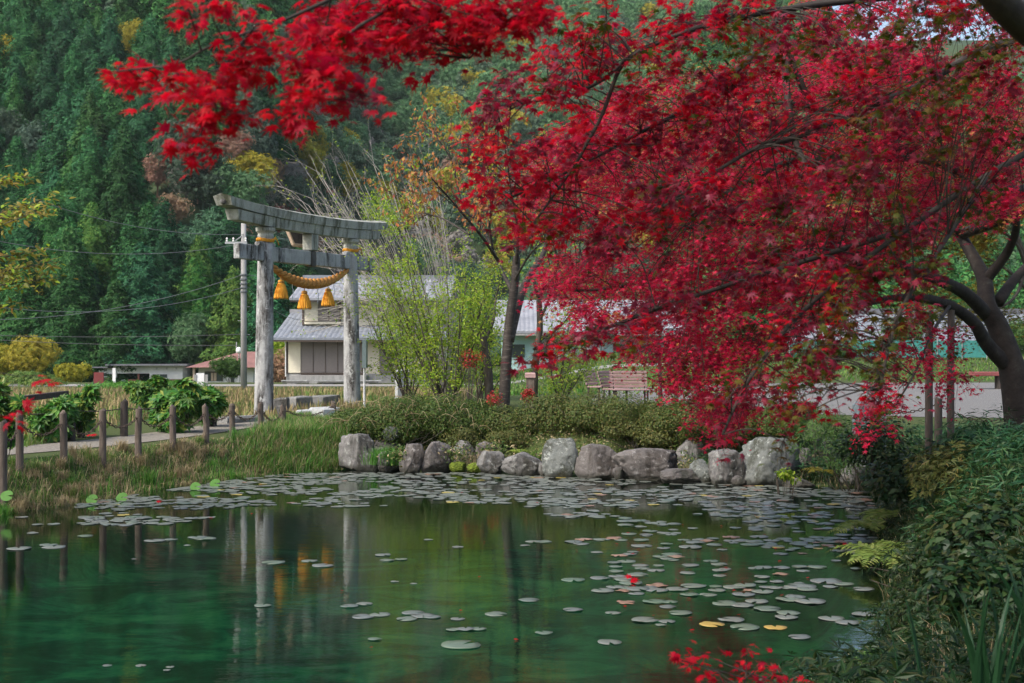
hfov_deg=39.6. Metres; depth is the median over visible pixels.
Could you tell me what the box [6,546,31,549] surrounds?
lily pad
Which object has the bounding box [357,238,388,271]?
broadleaf tree
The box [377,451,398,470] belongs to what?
boulder
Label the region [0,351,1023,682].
ground
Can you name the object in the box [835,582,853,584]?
lily pad
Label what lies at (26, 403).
maple sapling
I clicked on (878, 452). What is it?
bank shrub
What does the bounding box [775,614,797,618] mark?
lily pad
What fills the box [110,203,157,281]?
cedar tree
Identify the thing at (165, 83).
broadleaf tree
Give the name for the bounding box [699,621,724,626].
lily pad
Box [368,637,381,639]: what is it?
lily pad
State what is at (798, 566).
lily pad
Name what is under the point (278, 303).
cedar tree
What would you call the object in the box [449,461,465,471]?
mossy mound
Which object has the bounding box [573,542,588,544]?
lily pad
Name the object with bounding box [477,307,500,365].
broadleaf tree
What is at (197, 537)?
lily pad
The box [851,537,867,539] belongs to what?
lily pad
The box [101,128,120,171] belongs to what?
cedar tree
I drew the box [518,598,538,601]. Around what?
lily pad
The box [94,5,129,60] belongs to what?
cedar tree
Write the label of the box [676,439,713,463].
boulder
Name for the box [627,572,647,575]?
lily pad
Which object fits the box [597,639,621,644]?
lily pad
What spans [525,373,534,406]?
capped post
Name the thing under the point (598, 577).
lily pad
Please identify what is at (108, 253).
overhead cable
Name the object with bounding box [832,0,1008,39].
sky
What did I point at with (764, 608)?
lily pad
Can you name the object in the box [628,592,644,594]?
lily pad
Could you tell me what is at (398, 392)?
stone bollard
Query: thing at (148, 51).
cedar tree
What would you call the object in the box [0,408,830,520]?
bank grass
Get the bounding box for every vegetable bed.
[77,379,145,390]
[142,379,207,386]
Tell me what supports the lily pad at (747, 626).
on the pond water
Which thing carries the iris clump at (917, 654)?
on the ground at (82, 609)
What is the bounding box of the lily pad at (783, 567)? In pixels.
[773,566,789,568]
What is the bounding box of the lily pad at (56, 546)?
[41,545,65,548]
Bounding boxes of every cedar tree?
[0,0,31,26]
[0,14,44,99]
[0,20,11,38]
[0,27,10,105]
[0,51,33,127]
[0,127,8,174]
[0,135,30,210]
[0,152,29,213]
[0,193,7,226]
[0,205,7,247]
[0,206,36,268]
[0,244,10,277]
[0,247,49,378]
[0,282,9,342]
[1,73,31,150]
[2,207,41,273]
[9,0,43,46]
[14,148,47,204]
[23,49,41,118]
[23,191,43,237]
[26,41,64,130]
[27,284,95,378]
[28,82,82,170]
[28,187,75,267]
[30,123,70,198]
[31,22,46,55]
[32,114,43,166]
[33,6,44,43]
[34,142,48,170]
[35,222,105,330]
[37,0,63,45]
[37,216,104,319]
[38,165,60,209]
[39,250,103,381]
[43,3,79,82]
[43,225,64,271]
[49,42,88,107]
[56,20,107,84]
[56,158,78,209]
[58,114,102,185]
[58,126,109,208]
[59,152,107,244]
[61,92,86,160]
[61,199,83,237]
[65,0,82,13]
[69,0,91,33]
[70,89,105,148]
[77,52,110,103]
[77,201,117,301]
[78,17,96,44]
[82,277,150,381]
[85,78,105,103]
[87,260,108,320]
[88,107,111,163]
[89,5,103,40]
[92,53,135,113]
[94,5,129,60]
[95,15,128,68]
[95,240,180,380]
[96,141,147,271]
[98,118,152,210]
[99,142,151,211]
[100,214,147,313]
[101,68,134,135]
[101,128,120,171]
[106,89,134,109]
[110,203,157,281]
[112,0,145,55]
[118,101,134,129]
[122,83,160,178]
[123,22,147,68]
[126,25,163,93]
[128,162,158,224]
[129,196,189,330]
[131,13,160,49]
[138,202,157,231]
[143,101,178,169]
[151,32,182,93]
[154,102,163,124]
[156,25,166,44]
[160,12,183,52]
[161,0,192,30]
[166,254,220,369]
[166,308,198,372]
[169,26,226,111]
[172,65,199,117]
[173,22,195,69]
[173,100,190,126]
[173,235,223,322]
[187,0,215,32]
[187,18,233,72]
[190,65,237,146]
[191,265,255,368]
[201,236,225,315]
[206,186,256,289]
[213,5,248,62]
[222,271,255,313]
[232,9,259,66]
[235,241,293,381]
[246,64,281,146]
[247,260,256,302]
[254,247,318,362]
[266,70,309,166]
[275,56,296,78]
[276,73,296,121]
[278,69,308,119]
[286,76,320,147]
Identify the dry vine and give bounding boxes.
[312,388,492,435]
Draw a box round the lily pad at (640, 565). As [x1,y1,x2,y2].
[632,564,648,566]
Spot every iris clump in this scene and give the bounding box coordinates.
[887,599,922,681]
[912,578,1023,682]
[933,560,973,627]
[971,545,1023,682]
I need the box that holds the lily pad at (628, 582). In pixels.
[619,581,641,584]
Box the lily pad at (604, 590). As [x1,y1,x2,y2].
[591,588,613,591]
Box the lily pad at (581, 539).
[576,538,592,540]
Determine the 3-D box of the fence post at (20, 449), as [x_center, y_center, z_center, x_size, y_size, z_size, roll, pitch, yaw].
[-8.412,1.889,24.293,0.132,1.369,0.140,0,0,0]
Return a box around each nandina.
[459,348,485,399]
[486,389,504,417]
[519,386,534,407]
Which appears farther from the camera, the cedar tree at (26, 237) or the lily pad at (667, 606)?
the cedar tree at (26, 237)
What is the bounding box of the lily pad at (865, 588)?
[854,587,873,590]
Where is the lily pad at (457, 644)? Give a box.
[441,640,480,648]
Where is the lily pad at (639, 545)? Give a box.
[631,544,651,546]
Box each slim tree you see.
[457,250,509,404]
[510,225,589,403]
[616,307,694,405]
[655,248,747,405]
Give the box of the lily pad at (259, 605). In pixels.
[254,604,270,606]
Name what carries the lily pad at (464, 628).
on the pond water
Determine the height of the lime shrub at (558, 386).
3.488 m
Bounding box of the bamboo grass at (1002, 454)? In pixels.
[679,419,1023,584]
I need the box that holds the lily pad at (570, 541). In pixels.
[564,540,581,542]
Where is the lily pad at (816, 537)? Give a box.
[809,536,822,538]
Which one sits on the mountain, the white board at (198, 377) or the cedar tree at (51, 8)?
the cedar tree at (51, 8)
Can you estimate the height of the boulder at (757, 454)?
1.081 m
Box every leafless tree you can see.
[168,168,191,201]
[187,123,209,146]
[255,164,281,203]
[279,158,311,186]
[331,268,358,274]
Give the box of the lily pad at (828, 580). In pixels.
[810,578,841,583]
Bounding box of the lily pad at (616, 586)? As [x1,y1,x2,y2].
[606,585,623,587]
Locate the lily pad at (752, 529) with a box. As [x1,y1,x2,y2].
[748,528,763,530]
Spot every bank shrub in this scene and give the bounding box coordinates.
[773,404,850,477]
[774,467,801,552]
[786,422,886,509]
[826,414,920,495]
[834,644,890,682]
[858,581,939,639]
[859,440,955,511]
[867,522,948,593]
[900,439,986,503]
[909,491,1023,575]
[912,529,1023,629]
[921,403,1023,462]
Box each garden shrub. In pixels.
[0,369,67,386]
[53,360,92,381]
[273,342,285,376]
[273,346,285,381]
[784,338,858,359]
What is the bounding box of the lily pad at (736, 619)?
[717,617,743,621]
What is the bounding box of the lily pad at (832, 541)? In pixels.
[820,540,837,542]
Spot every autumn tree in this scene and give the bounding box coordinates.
[0,34,16,66]
[0,264,50,308]
[118,18,146,53]
[142,152,171,197]
[157,192,194,233]
[215,130,255,158]
[226,149,278,193]
[269,157,287,196]
[275,203,307,232]
[293,134,326,183]
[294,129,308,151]
[310,125,330,156]
[376,179,399,206]
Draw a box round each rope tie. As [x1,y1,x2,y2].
[256,237,278,244]
[342,247,362,254]
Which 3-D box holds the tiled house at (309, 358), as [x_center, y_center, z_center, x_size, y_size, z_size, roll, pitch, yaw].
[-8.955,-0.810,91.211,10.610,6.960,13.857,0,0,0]
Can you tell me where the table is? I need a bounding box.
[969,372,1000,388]
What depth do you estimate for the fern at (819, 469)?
26.06 m
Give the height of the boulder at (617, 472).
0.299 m
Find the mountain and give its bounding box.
[0,0,1023,381]
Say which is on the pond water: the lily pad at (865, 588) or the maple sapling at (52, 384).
the lily pad at (865, 588)
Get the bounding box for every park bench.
[582,369,609,400]
[597,370,628,400]
[610,370,649,401]
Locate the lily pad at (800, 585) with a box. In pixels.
[784,583,815,588]
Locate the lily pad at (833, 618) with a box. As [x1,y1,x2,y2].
[818,616,844,620]
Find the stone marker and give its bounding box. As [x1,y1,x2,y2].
[852,402,885,461]
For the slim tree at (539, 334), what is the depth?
41.35 m
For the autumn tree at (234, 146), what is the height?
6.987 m
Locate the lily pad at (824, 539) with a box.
[814,539,832,540]
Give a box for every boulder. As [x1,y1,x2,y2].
[338,433,377,469]
[374,440,399,450]
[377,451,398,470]
[383,426,398,440]
[399,443,424,472]
[421,441,454,471]
[454,440,474,461]
[474,441,496,457]
[476,450,504,473]
[501,452,541,475]
[538,462,544,475]
[541,438,577,477]
[574,443,616,478]
[611,448,677,479]
[612,467,623,479]
[660,468,700,483]
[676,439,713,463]
[689,459,711,482]
[708,449,745,484]
[731,475,746,485]
[739,437,800,484]
[783,478,815,487]
[799,448,811,475]
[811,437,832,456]
[840,462,871,485]
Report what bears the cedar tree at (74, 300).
on the mountain
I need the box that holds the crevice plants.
[377,417,834,479]
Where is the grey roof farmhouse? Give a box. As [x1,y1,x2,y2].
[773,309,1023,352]
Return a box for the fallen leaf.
[624,574,638,583]
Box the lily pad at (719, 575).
[713,574,726,576]
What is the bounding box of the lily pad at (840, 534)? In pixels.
[834,533,851,535]
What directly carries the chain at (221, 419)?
hanging from the fence post at (206, 424)
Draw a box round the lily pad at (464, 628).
[456,627,473,630]
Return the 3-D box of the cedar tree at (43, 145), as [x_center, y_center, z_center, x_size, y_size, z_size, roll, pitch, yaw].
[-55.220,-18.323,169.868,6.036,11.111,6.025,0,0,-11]
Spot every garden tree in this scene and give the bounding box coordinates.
[0,335,63,373]
[0,343,18,381]
[208,354,240,381]
[878,316,936,339]
[1008,315,1023,355]
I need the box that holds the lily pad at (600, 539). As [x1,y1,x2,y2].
[593,538,609,540]
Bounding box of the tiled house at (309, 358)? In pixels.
[273,275,457,383]
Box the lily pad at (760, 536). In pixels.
[750,535,768,537]
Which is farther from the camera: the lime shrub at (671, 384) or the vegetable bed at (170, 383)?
the vegetable bed at (170, 383)
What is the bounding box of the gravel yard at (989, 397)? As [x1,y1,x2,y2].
[592,382,1002,417]
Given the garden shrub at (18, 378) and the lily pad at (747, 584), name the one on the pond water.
the lily pad at (747, 584)
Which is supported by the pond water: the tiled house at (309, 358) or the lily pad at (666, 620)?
the lily pad at (666, 620)
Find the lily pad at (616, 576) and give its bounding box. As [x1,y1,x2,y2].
[608,575,625,577]
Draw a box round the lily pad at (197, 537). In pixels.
[188,536,206,537]
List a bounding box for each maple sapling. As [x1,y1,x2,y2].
[0,372,63,393]
[1,397,36,434]
[667,640,814,682]
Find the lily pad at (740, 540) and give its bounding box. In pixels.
[734,539,747,541]
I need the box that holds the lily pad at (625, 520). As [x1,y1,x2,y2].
[616,519,631,521]
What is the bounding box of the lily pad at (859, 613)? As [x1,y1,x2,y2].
[852,611,875,615]
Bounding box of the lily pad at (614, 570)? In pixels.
[609,569,622,571]
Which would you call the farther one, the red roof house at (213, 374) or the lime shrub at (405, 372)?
the red roof house at (213, 374)
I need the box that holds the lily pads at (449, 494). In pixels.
[20,472,877,583]
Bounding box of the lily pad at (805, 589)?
[797,587,817,590]
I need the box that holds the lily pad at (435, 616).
[423,615,440,617]
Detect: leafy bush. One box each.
[0,377,31,457]
[25,394,81,442]
[66,382,104,437]
[123,374,170,414]
[145,376,216,432]
[198,385,228,426]
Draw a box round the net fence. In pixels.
[789,338,986,359]
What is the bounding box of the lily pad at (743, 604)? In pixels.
[731,602,753,606]
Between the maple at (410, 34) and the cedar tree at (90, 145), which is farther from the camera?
the cedar tree at (90, 145)
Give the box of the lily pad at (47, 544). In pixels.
[40,543,57,545]
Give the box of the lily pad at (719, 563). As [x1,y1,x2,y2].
[711,562,727,565]
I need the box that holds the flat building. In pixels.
[92,364,194,381]
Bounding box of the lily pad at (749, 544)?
[740,543,756,545]
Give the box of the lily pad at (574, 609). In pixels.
[563,607,582,610]
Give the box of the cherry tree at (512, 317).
[360,91,594,413]
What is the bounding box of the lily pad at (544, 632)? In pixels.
[535,631,552,634]
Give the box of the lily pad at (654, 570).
[647,569,664,571]
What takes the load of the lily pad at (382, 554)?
on the pond water
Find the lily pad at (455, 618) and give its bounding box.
[451,617,464,619]
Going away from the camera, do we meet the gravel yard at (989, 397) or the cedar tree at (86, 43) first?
the gravel yard at (989, 397)
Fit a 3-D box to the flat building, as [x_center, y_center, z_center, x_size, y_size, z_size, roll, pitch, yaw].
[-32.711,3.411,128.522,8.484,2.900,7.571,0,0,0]
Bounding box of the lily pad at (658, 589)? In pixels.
[646,588,667,591]
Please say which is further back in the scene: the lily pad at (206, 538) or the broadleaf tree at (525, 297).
the broadleaf tree at (525, 297)
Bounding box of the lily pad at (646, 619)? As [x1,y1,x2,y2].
[631,617,658,621]
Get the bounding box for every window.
[205,371,222,380]
[318,302,340,321]
[512,344,524,356]
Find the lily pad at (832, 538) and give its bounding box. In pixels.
[823,537,841,538]
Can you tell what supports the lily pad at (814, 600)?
on the pond water
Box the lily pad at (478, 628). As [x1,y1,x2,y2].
[472,627,485,629]
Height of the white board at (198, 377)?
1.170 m
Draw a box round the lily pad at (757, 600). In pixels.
[745,599,767,602]
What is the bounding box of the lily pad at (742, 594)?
[732,592,754,595]
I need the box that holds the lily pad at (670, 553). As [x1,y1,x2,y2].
[662,552,680,555]
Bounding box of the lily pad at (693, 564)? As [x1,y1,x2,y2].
[682,563,698,565]
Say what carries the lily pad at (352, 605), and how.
on the pond water
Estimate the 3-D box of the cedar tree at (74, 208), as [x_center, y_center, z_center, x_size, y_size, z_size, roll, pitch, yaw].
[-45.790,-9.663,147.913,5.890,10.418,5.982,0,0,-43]
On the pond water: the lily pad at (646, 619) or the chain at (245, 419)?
the lily pad at (646, 619)
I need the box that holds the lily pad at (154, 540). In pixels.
[144,539,164,541]
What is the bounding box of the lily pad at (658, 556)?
[653,555,668,557]
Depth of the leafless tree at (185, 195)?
158.24 m
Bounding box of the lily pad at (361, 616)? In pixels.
[353,614,373,618]
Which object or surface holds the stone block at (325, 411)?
on the ground at (82, 609)
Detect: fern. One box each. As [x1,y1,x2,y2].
[802,466,833,474]
[826,519,886,535]
[827,541,906,568]
[855,508,900,520]
[869,539,912,551]
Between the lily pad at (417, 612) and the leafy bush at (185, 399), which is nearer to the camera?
the lily pad at (417, 612)
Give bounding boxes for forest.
[0,0,1023,350]
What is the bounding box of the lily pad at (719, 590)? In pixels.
[708,588,724,591]
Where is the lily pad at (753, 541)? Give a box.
[745,540,763,542]
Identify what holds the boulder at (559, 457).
on the ground at (82, 609)
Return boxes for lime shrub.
[336,245,443,403]
[344,212,509,405]
[445,247,522,406]
[521,294,611,405]
[646,331,691,403]
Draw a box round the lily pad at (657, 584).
[646,582,667,586]
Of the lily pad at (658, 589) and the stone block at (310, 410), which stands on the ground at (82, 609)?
the stone block at (310, 410)
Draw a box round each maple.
[96,0,1023,479]
[497,0,1023,465]
[859,123,1023,358]
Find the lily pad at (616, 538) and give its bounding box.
[606,536,622,539]
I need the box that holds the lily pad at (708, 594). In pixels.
[699,593,716,595]
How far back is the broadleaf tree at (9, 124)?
183.18 m
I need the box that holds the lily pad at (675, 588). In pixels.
[666,587,688,590]
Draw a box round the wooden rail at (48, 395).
[9,391,68,400]
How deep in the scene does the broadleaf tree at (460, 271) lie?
210.50 m
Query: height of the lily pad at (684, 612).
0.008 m
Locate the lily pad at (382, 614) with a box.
[369,612,389,615]
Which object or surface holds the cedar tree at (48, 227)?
on the mountain
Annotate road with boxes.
[9,363,699,385]
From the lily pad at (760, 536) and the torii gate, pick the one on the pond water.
the lily pad at (760, 536)
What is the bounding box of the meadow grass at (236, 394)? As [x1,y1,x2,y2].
[7,352,1023,448]
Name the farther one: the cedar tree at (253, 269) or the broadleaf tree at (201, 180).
the broadleaf tree at (201, 180)
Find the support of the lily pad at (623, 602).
on the pond water
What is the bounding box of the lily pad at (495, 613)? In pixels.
[485,611,506,615]
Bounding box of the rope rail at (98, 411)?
[79,408,120,411]
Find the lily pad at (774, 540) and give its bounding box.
[764,539,779,541]
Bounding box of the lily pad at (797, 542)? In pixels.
[789,542,807,543]
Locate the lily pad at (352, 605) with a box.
[341,604,357,606]
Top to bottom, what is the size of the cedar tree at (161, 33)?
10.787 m
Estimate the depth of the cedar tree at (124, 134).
152.87 m
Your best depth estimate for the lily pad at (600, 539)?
19.95 m
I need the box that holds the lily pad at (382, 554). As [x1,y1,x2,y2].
[375,553,390,555]
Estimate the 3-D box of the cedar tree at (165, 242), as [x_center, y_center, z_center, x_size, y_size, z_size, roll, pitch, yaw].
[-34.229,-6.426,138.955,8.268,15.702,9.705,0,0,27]
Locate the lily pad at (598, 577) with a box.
[590,576,609,579]
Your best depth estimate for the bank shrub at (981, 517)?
13.57 m
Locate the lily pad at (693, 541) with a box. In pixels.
[686,540,705,542]
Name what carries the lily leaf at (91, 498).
on the pond water
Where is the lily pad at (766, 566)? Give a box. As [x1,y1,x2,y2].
[755,565,772,568]
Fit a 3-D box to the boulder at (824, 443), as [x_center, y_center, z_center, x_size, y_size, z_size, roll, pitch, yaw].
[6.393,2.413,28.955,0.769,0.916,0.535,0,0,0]
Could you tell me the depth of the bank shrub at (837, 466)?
25.99 m
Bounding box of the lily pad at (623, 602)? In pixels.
[616,600,634,603]
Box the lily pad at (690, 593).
[680,592,698,595]
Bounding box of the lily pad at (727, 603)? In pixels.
[712,600,736,605]
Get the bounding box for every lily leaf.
[0,490,12,508]
[86,494,97,502]
[116,492,126,501]
[190,482,200,489]
[210,479,219,485]
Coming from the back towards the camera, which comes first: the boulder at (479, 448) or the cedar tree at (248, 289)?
the cedar tree at (248, 289)
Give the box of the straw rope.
[273,264,348,309]
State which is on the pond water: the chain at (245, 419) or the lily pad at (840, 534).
the lily pad at (840, 534)
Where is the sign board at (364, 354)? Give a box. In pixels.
[362,340,367,404]
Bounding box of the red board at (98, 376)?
[93,372,104,383]
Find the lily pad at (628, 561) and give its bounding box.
[618,560,635,562]
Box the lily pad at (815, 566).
[807,565,826,567]
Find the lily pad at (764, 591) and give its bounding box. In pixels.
[751,589,772,592]
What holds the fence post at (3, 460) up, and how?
on the ground at (82, 609)
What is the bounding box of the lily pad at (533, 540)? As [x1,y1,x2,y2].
[525,540,540,542]
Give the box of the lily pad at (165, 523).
[158,522,173,524]
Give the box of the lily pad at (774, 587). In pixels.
[767,586,782,588]
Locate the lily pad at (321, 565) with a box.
[312,563,333,566]
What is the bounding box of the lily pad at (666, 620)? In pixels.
[659,619,675,622]
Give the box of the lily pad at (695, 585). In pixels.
[681,583,705,587]
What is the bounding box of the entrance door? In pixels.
[379,343,392,372]
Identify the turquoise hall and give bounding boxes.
[493,300,681,369]
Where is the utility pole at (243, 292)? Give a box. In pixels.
[225,223,249,387]
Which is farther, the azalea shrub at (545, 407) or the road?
the road
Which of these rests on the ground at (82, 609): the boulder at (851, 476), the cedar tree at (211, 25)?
the boulder at (851, 476)
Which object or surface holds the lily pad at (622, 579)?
on the pond water
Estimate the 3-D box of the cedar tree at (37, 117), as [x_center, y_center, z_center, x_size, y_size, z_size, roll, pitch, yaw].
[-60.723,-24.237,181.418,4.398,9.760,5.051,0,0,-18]
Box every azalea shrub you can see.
[317,405,389,437]
[347,391,452,447]
[402,389,472,443]
[436,426,483,447]
[443,396,504,437]
[472,403,548,434]
[485,429,531,450]
[513,390,595,434]
[552,389,626,433]
[593,391,656,439]
[596,417,652,449]
[633,428,672,448]
[636,395,698,447]
[666,398,751,447]
[706,413,767,451]
[747,401,818,442]
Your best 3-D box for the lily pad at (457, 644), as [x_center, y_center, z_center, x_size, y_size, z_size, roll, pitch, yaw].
[-0.467,2.812,13.207,0.371,0.013,0.368,0,0,44]
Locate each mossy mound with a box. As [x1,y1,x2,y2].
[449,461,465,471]
[466,462,480,472]
[509,449,529,453]
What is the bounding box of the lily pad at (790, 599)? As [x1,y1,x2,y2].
[776,596,801,601]
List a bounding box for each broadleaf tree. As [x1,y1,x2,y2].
[0,106,28,149]
[11,119,50,164]
[149,66,189,94]
[149,118,203,193]
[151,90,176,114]
[163,139,236,213]
[165,308,216,380]
[175,205,255,262]
[195,160,274,206]
[226,77,264,132]
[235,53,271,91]
[236,115,279,161]
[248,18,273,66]
[269,176,315,213]
[275,231,298,248]
[279,171,316,207]
[306,186,347,214]
[307,108,328,129]
[307,123,335,157]
[307,157,348,193]
[313,203,342,268]
[333,203,356,252]
[338,239,368,256]
[343,197,368,219]
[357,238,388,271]
[359,218,387,257]
[377,230,407,270]
[439,256,471,287]
[449,301,488,366]
[452,285,485,312]
[459,266,484,289]
[474,266,510,298]
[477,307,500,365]
[481,286,498,308]
[488,335,500,364]
[505,291,546,299]
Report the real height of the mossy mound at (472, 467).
0.235 m
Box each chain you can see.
[7,424,19,441]
[24,423,61,436]
[67,420,100,435]
[106,417,137,428]
[142,415,171,427]
[176,414,204,426]
[209,410,231,420]
[235,409,259,420]
[263,411,282,420]
[286,405,332,416]
[893,405,933,413]
[942,406,1004,422]
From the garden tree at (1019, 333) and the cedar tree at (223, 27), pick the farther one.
the cedar tree at (223, 27)
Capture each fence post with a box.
[0,419,6,505]
[16,412,23,472]
[59,410,67,467]
[68,422,75,440]
[99,408,105,467]
[120,398,127,435]
[135,406,141,460]
[169,404,175,450]
[202,403,209,443]
[229,403,234,437]
[258,402,263,425]
[280,404,285,419]
[331,401,335,409]
[934,397,941,449]
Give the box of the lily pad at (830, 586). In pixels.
[823,585,838,587]
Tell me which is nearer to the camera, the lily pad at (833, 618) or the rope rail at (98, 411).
the lily pad at (833, 618)
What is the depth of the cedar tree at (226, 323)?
127.52 m
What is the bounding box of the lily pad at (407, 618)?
[396,616,416,620]
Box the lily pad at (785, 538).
[776,537,791,539]
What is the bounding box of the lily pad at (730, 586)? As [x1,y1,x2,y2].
[723,585,745,588]
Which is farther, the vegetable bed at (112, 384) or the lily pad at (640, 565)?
the vegetable bed at (112, 384)
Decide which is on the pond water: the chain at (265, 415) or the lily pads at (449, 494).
the lily pads at (449, 494)
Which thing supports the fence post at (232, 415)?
on the ground at (82, 609)
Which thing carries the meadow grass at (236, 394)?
on the ground at (82, 609)
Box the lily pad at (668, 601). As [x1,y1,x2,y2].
[662,600,677,602]
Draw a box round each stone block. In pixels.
[217,415,264,423]
[273,397,289,413]
[289,396,312,410]
[296,409,311,412]
[309,406,338,410]
[312,395,339,406]
[312,408,334,415]
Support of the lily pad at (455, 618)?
on the pond water
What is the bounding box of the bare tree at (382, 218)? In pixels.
[251,118,476,395]
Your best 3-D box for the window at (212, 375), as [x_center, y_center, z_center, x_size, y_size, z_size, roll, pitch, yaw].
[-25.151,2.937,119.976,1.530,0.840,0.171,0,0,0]
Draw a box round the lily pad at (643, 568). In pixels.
[635,567,649,569]
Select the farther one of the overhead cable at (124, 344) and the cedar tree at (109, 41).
the cedar tree at (109, 41)
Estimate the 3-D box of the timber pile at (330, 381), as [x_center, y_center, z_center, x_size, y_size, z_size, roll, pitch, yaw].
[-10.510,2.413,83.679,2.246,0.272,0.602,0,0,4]
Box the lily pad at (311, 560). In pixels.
[301,559,316,561]
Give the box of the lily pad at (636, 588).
[626,586,649,590]
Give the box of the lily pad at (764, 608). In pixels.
[754,606,780,610]
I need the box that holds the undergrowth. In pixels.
[759,428,1023,682]
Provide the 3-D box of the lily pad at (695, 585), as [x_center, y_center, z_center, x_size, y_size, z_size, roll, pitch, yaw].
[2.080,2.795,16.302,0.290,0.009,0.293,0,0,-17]
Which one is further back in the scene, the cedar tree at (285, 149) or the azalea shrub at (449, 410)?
the cedar tree at (285, 149)
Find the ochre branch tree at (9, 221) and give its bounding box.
[0,165,77,317]
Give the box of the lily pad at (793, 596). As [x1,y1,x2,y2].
[785,594,805,597]
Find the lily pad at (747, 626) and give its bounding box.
[730,623,759,629]
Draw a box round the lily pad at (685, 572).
[680,571,694,573]
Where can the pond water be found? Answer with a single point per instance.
(283, 499)
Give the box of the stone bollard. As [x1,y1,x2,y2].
[395,370,403,397]
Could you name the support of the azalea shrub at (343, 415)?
on the ground at (82, 609)
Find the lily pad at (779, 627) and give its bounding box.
[763,625,786,629]
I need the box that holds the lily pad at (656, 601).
[642,599,664,603]
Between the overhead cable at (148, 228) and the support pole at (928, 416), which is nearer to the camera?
the support pole at (928, 416)
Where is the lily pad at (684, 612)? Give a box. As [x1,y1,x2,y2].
[669,610,691,614]
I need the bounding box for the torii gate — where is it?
[213,193,388,415]
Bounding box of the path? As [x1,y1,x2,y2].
[7,411,292,454]
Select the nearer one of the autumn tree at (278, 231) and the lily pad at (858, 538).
the lily pad at (858, 538)
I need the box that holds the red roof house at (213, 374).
[188,342,254,381]
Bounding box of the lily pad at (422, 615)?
[411,613,434,617]
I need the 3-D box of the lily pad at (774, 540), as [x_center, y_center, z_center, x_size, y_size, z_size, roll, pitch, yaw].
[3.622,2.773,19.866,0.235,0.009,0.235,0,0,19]
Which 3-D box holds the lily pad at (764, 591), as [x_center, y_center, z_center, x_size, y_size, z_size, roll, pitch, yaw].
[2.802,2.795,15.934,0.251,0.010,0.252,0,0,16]
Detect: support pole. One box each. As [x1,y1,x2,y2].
[925,310,932,451]
[947,310,954,441]
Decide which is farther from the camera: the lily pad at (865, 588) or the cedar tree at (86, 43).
the cedar tree at (86, 43)
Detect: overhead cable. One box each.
[0,241,232,253]
[0,275,240,319]
[0,334,240,336]
[4,340,235,345]
[7,287,242,311]
[32,198,242,234]
[243,229,425,240]
[250,275,472,284]
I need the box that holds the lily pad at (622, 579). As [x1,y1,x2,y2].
[614,577,631,580]
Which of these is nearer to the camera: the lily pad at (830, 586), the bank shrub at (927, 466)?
the lily pad at (830, 586)
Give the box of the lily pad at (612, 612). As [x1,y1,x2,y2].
[605,611,620,613]
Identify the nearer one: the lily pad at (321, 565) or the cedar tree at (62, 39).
the lily pad at (321, 565)
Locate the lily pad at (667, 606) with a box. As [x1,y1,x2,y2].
[659,604,676,607]
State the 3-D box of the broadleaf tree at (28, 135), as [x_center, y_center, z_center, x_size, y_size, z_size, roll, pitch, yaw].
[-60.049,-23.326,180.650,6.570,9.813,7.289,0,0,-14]
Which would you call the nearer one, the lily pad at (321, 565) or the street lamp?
the lily pad at (321, 565)
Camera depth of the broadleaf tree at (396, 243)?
208.25 m
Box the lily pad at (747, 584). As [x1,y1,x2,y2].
[734,583,755,586]
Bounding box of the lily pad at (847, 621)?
[835,620,858,624]
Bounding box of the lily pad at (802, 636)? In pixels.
[788,634,810,638]
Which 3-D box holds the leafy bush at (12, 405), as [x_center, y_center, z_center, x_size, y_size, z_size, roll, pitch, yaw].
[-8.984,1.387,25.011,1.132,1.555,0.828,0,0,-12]
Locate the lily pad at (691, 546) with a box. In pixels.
[679,545,701,547]
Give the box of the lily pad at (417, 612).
[402,610,424,614]
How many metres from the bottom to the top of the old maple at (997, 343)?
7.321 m
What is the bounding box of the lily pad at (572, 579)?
[561,578,584,581]
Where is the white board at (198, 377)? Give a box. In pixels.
[194,373,207,386]
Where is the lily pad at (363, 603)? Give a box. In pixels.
[356,602,372,604]
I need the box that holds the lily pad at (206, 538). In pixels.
[195,537,215,539]
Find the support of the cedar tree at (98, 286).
on the mountain
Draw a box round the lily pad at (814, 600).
[794,598,825,603]
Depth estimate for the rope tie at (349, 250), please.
43.27 m
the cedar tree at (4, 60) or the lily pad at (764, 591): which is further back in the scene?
the cedar tree at (4, 60)
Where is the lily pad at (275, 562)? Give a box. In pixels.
[261,560,284,563]
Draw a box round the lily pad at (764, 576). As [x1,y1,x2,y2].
[754,575,769,577]
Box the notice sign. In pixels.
[112,368,115,382]
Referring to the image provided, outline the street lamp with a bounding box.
[236,347,240,381]
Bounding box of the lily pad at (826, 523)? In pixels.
[819,522,834,524]
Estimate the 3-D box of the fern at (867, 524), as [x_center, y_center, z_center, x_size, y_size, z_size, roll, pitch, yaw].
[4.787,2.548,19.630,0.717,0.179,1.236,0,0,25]
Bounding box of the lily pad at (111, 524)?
[102,523,118,525]
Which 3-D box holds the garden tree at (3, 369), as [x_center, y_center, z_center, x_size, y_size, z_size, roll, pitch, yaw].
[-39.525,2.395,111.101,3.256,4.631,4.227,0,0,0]
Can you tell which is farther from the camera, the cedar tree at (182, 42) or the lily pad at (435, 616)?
the cedar tree at (182, 42)
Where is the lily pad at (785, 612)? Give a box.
[776,610,799,614]
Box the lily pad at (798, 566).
[792,565,806,567]

